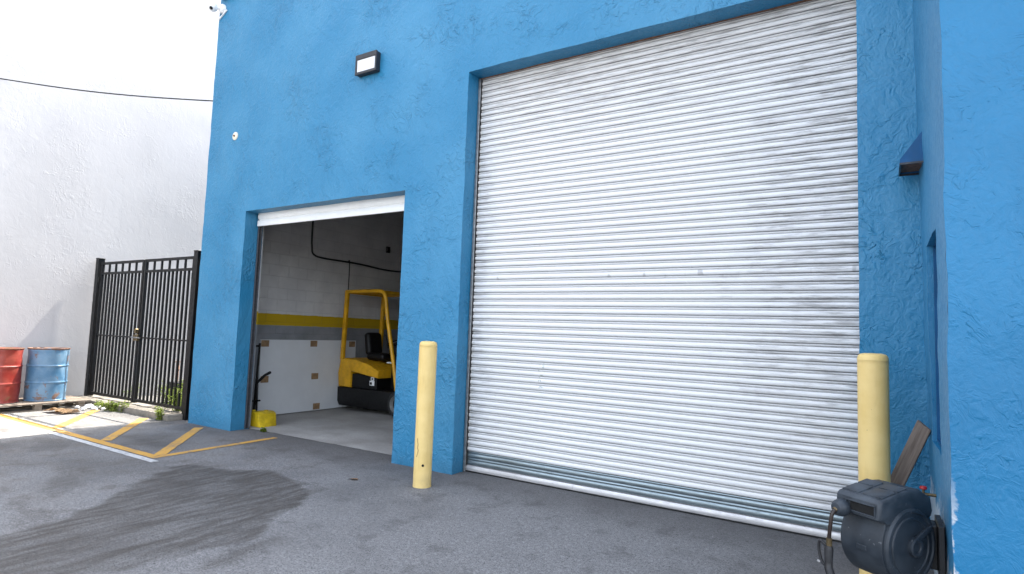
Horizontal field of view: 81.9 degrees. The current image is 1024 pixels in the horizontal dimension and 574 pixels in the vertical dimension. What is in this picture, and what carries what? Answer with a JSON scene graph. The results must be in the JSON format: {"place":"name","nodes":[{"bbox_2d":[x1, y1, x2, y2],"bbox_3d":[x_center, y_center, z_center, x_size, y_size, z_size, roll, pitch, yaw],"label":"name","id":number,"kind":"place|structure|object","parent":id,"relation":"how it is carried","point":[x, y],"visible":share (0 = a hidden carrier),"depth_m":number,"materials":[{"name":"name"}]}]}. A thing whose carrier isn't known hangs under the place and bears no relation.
{"place":"outdoors","nodes":[
{"label":"outdoors","id":0,"kind":"place"},
{"bbox_2d":[169,381,182,401],"bbox_3d":[-6.200,2.037,11.378,0.800,0.390,0.490,-1,-5,32],"label":"crate","id":1,"kind":"object","parent":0,"point":[174,386],"visible":0.04,"depth_m":11.29,"materials":[{"name":"plastic"}]},
{"bbox_2d":[252,343,270,410],"bbox_3d":[-4.133,1.523,9.484,0.523,1.238,0.322,-1,-5,32],"label":"hand truck","id":2,"kind":"object","parent":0,"point":[257,381],"visible":0.62,"depth_m":9.55,"materials":[{"name":"metal"}]},
{"bbox_2d":[0,395,933,573],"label":"ground","id":3,"kind":"structure","parent":0,"point":[281,504],"depth_m":4.82,"materials":[{"name":"grey asphalt"}]},
{"bbox_2d":[0,395,90,413],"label":"pallet","id":4,"kind":"object","parent":3,"relation":"on","point":[67,401],"visible":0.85,"depth_m":9.92,"materials":[{"name":"brown wood"}]},
{"bbox_2d":[0,347,24,403],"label":"steel drum","id":5,"kind":"object","parent":4,"relation":"on","point":[11,363],"visible":1,"depth_m":9.61,"materials":[{"name":"red paint"}]},
{"bbox_2d":[22,347,70,401],"bbox_3d":[-8.043,1.498,10.210,0.599,0.888,0.599,-1,-5,32],"label":"steel drum","id":6,"kind":"object","parent":4,"relation":"on","point":[46,374],"visible":1,"depth_m":9.99,"materials":[{"name":"blue paint"}]},
{"bbox_2d":[43,407,79,413],"bbox_3d":[-7.359,2.003,9.649,0.561,0.080,0.255,0,-5,21],"label":"cardboard scrap","id":7,"kind":"object","parent":3,"relation":"on","point":[62,410],"visible":1,"depth_m":9.62,"materials":[{"name":"brown cardboard"}]},
{"bbox_2d":[51,410,98,427],"bbox_3d":[-6.745,2.035,9.180,0.136,0.001,1.884,4,-5,-21],"label":"yellow line","id":8,"kind":"object","parent":3,"relation":"on","point":[70,421],"visible":1,"depth_m":9.02,"materials":[{"name":"paint"}]},
{"bbox_2d":[0,414,161,457],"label":"yellow line","id":9,"kind":"object","parent":3,"relation":"on","point":[87,438],"visible":1,"depth_m":7.68,"materials":[{"name":"paint"}]},
{"bbox_2d":[85,404,93,408],"bbox_3d":[-7.310,2.063,10.213,0.153,0.076,0.132,-1,-5,32],"label":"rubble stone","id":10,"kind":"object","parent":3,"relation":"on","point":[88,406],"visible":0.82,"depth_m":10.17,"materials":[{"name":"grey stone"}]},
{"bbox_2d":[46,431,156,461],"bbox_3d":[-5.115,1.942,7.258,2.800,0.001,0.090,-1,-5,32],"label":"white line","id":11,"kind":"object","parent":3,"relation":"on","point":[105,447],"visible":1,"depth_m":7.14,"materials":[{"name":"paint"}]},
{"bbox_2d":[94,400,110,410],"bbox_3d":[-7.008,2.036,10.159,0.474,0.162,0.236,-1,-5,32],"label":"weed","id":12,"kind":"object","parent":3,"relation":"on","point":[101,404],"visible":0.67,"depth_m":10.17,"materials":[{"name":"green plant"}]},
{"bbox_2d":[0,0,220,397],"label":"white building","id":13,"kind":"structure","parent":3,"relation":"on","point":[87,179],"depth_m":11.40,"materials":[{"name":"paint"}]},
{"bbox_2d":[0,78,212,101],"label":"overhead cable","id":14,"kind":"object","parent":13,"relation":"attached to","point":[105,92],"visible":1,"depth_m":9.83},
{"bbox_2d":[106,400,129,411],"bbox_3d":[-6.637,2.007,9.967,0.486,0.211,0.250,-1,-5,32],"label":"weed","id":15,"kind":"object","parent":3,"relation":"on","point":[113,404],"visible":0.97,"depth_m":9.97,"materials":[{"name":"green plant"}]},
{"bbox_2d":[100,418,147,440],"bbox_3d":[-5.522,2.022,8.466,0.137,0.001,1.957,4,-5,-19],"label":"yellow line","id":16,"kind":"object","parent":3,"relation":"on","point":[114,435],"visible":1,"depth_m":8.34,"materials":[{"name":"paint"}]},
{"bbox_2d":[75,395,182,420],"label":"concrete kerb","id":17,"kind":"structure","parent":3,"relation":"on","point":[144,410],"depth_m":9.85,"materials":[{"name":"grey concrete"}]},
{"bbox_2d":[167,386,182,411],"bbox_3d":[-5.420,1.826,9.635,0.409,0.415,0.249,-1,-5,32],"label":"weed","id":18,"kind":"object","parent":17,"relation":"on","point":[169,396],"visible":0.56,"depth_m":9.63,"materials":[{"name":"green plant"}]},
{"bbox_2d":[84,250,200,419],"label":"metal gate","id":19,"kind":"structure","parent":3,"relation":"on","point":[93,357],"depth_m":10.32,"materials":[{"name":"black metal"}]},
{"bbox_2d":[153,406,164,419],"bbox_3d":[-5.561,1.986,9.290,0.162,0.211,0.280,6,-6,-38],"label":"weed","id":20,"kind":"object","parent":3,"relation":"on","point":[159,412],"visible":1,"depth_m":9.27,"materials":[{"name":"green plant"}]},
{"bbox_2d":[157,385,176,407],"bbox_3d":[-5.958,1.898,10.228,0.486,0.406,0.302,-1,-5,32],"label":"weed","id":21,"kind":"object","parent":3,"relation":"on","point":[165,395],"visible":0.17,"depth_m":10.22,"materials":[{"name":"green plant"}]},
{"bbox_2d":[154,427,203,454],"bbox_3d":[-4.352,2.009,7.772,0.134,0.001,1.961,3,-5,-16],"label":"yellow line","id":22,"kind":"object","parent":3,"relation":"on","point":[176,443],"visible":1,"depth_m":7.58,"materials":[{"name":"paint"}]},
{"bbox_2d":[159,437,274,456],"bbox_3d":[-3.648,2.010,7.465,0.105,0.001,1.577,-1,-5,29],"label":"yellow line","id":23,"kind":"object","parent":3,"relation":"on","point":[216,447],"visible":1,"depth_m":7.36,"materials":[{"name":"paint"}]},
{"bbox_2d":[250,409,275,427],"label":"barrier block","id":24,"kind":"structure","parent":3,"relation":"on","point":[263,418],"depth_m":8.97,"materials":[{"name":"yellow plastic"}]},
{"bbox_2d":[413,341,436,488],"bbox_3d":[-0.876,1.274,5.954,0.185,1.455,0.186,-1,-5,32],"label":"bollard","id":25,"kind":"object","parent":3,"relation":"on","point":[423,448],"visible":1,"depth_m":5.88,"materials":[{"name":"yellow metal"}]},
{"bbox_2d":[188,0,1023,573],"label":"warehouse","id":26,"kind":"structure","parent":3,"relation":"on","point":[692,256],"depth_m":5.68,"materials":[{"name":"blue paint"}]},
{"bbox_2d":[208,2,226,19],"bbox_3d":[-4.752,-4.468,9.543,0.180,0.244,0.297,-11,-13,70],"label":"security camera","id":27,"kind":"object","parent":26,"relation":"attached to","point":[215,7],"visible":1,"depth_m":9.51,"materials":[{"name":"white plastic"}]},
{"bbox_2d":[232,132,237,139],"bbox_3d":[-4.269,-2.326,9.088,0.132,0.132,0.041,-1,-5,32],"label":"anchor plate","id":28,"kind":"object","parent":26,"relation":"attached to","point":[235,136],"visible":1,"depth_m":9.07,"materials":[{"name":"white metal"}]},
{"bbox_2d":[257,339,355,413],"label":"wall panel","id":29,"kind":"structure","parent":26,"relation":"on","point":[302,376],"depth_m":10.60,"materials":[{"name":"white paint"}]},
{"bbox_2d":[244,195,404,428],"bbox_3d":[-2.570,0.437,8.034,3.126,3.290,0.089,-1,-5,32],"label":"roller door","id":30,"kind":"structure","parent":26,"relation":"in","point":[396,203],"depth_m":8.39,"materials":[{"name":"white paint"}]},
{"bbox_2d":[311,221,400,289],"bbox_3d":[-2.743,-0.821,12.456,0.052,5.900,3.670,-1,-5,32],"label":"cable","id":31,"kind":"object","parent":26,"relation":"attached to","point":[312,252],"depth_m":11.55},
{"bbox_2d":[355,50,380,76],"bbox_3d":[-1.857,-2.873,7.608,0.374,0.268,0.088,-1,-5,32],"label":"wall light","id":32,"kind":"object","parent":26,"relation":"attached to","point":[367,63],"visible":1,"depth_m":7.56,"materials":[{"name":"white"}]},
{"bbox_2d":[337,289,399,415],"bbox_3d":[-1.782,1.204,10.899,2.875,2.268,1.148,-1,-5,32],"label":"forklift","id":33,"kind":"object","parent":26,"relation":"on","point":[368,381],"visible":0.59,"depth_m":10.94,"materials":[{"name":"metal"}]},
{"bbox_2d":[463,0,859,541],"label":"roller door","id":34,"kind":"structure","parent":26,"relation":"in","point":[664,284],"depth_m":5.52,"materials":[{"name":"white paint"}]},
{"bbox_2d":[817,479,945,573],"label":"hose reel","id":35,"kind":"object","parent":26,"relation":"attached to","point":[889,527],"visible":1,"depth_m":3.11,"materials":[{"name":"plastic"}]},
{"bbox_2d":[898,131,922,176],"bbox_3d":[2.866,-0.952,4.240,0.147,0.223,0.342,-1,-5,32],"label":"hood light","id":36,"kind":"object","parent":26,"relation":"attached to","point":[911,161],"visible":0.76,"depth_m":4.11,"materials":[{"name":"blue metal"}]},
{"bbox_2d":[919,486,935,496],"bbox_3d":[2.610,1.299,3.712,0.106,0.091,0.041,-1,-5,32],"label":"garden tap","id":37,"kind":"object","parent":26,"relation":"attached to","point":[923,488],"visible":0.73,"depth_m":3.71,"materials":[{"name":"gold metal"}]},
{"bbox_2d":[933,242,940,445],"bbox_3d":[2.701,0.333,3.540,0.225,1.271,0.664,-1,-5,32],"label":"window frame","id":38,"kind":"structure","parent":26,"relation":"in","point":[934,246],"depth_m":3.87,"materials":[{"name":"blue metal"}]},
{"bbox_2d":[857,353,890,573],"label":"bollard","id":39,"kind":"object","parent":3,"relation":"on","point":[873,400],"visible":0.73,"depth_m":3.93,"materials":[{"name":"yellow metal"}]},
{"bbox_2d":[891,420,930,485],"bbox_3d":[2.610,1.438,4.071,0.038,1.119,0.092,6,16,-44],"label":"wooden board","id":40,"kind":"object","parent":3,"relation":"on","point":[911,452],"visible":0.42,"depth_m":3.99,"materials":[{"name":"brown wood"}]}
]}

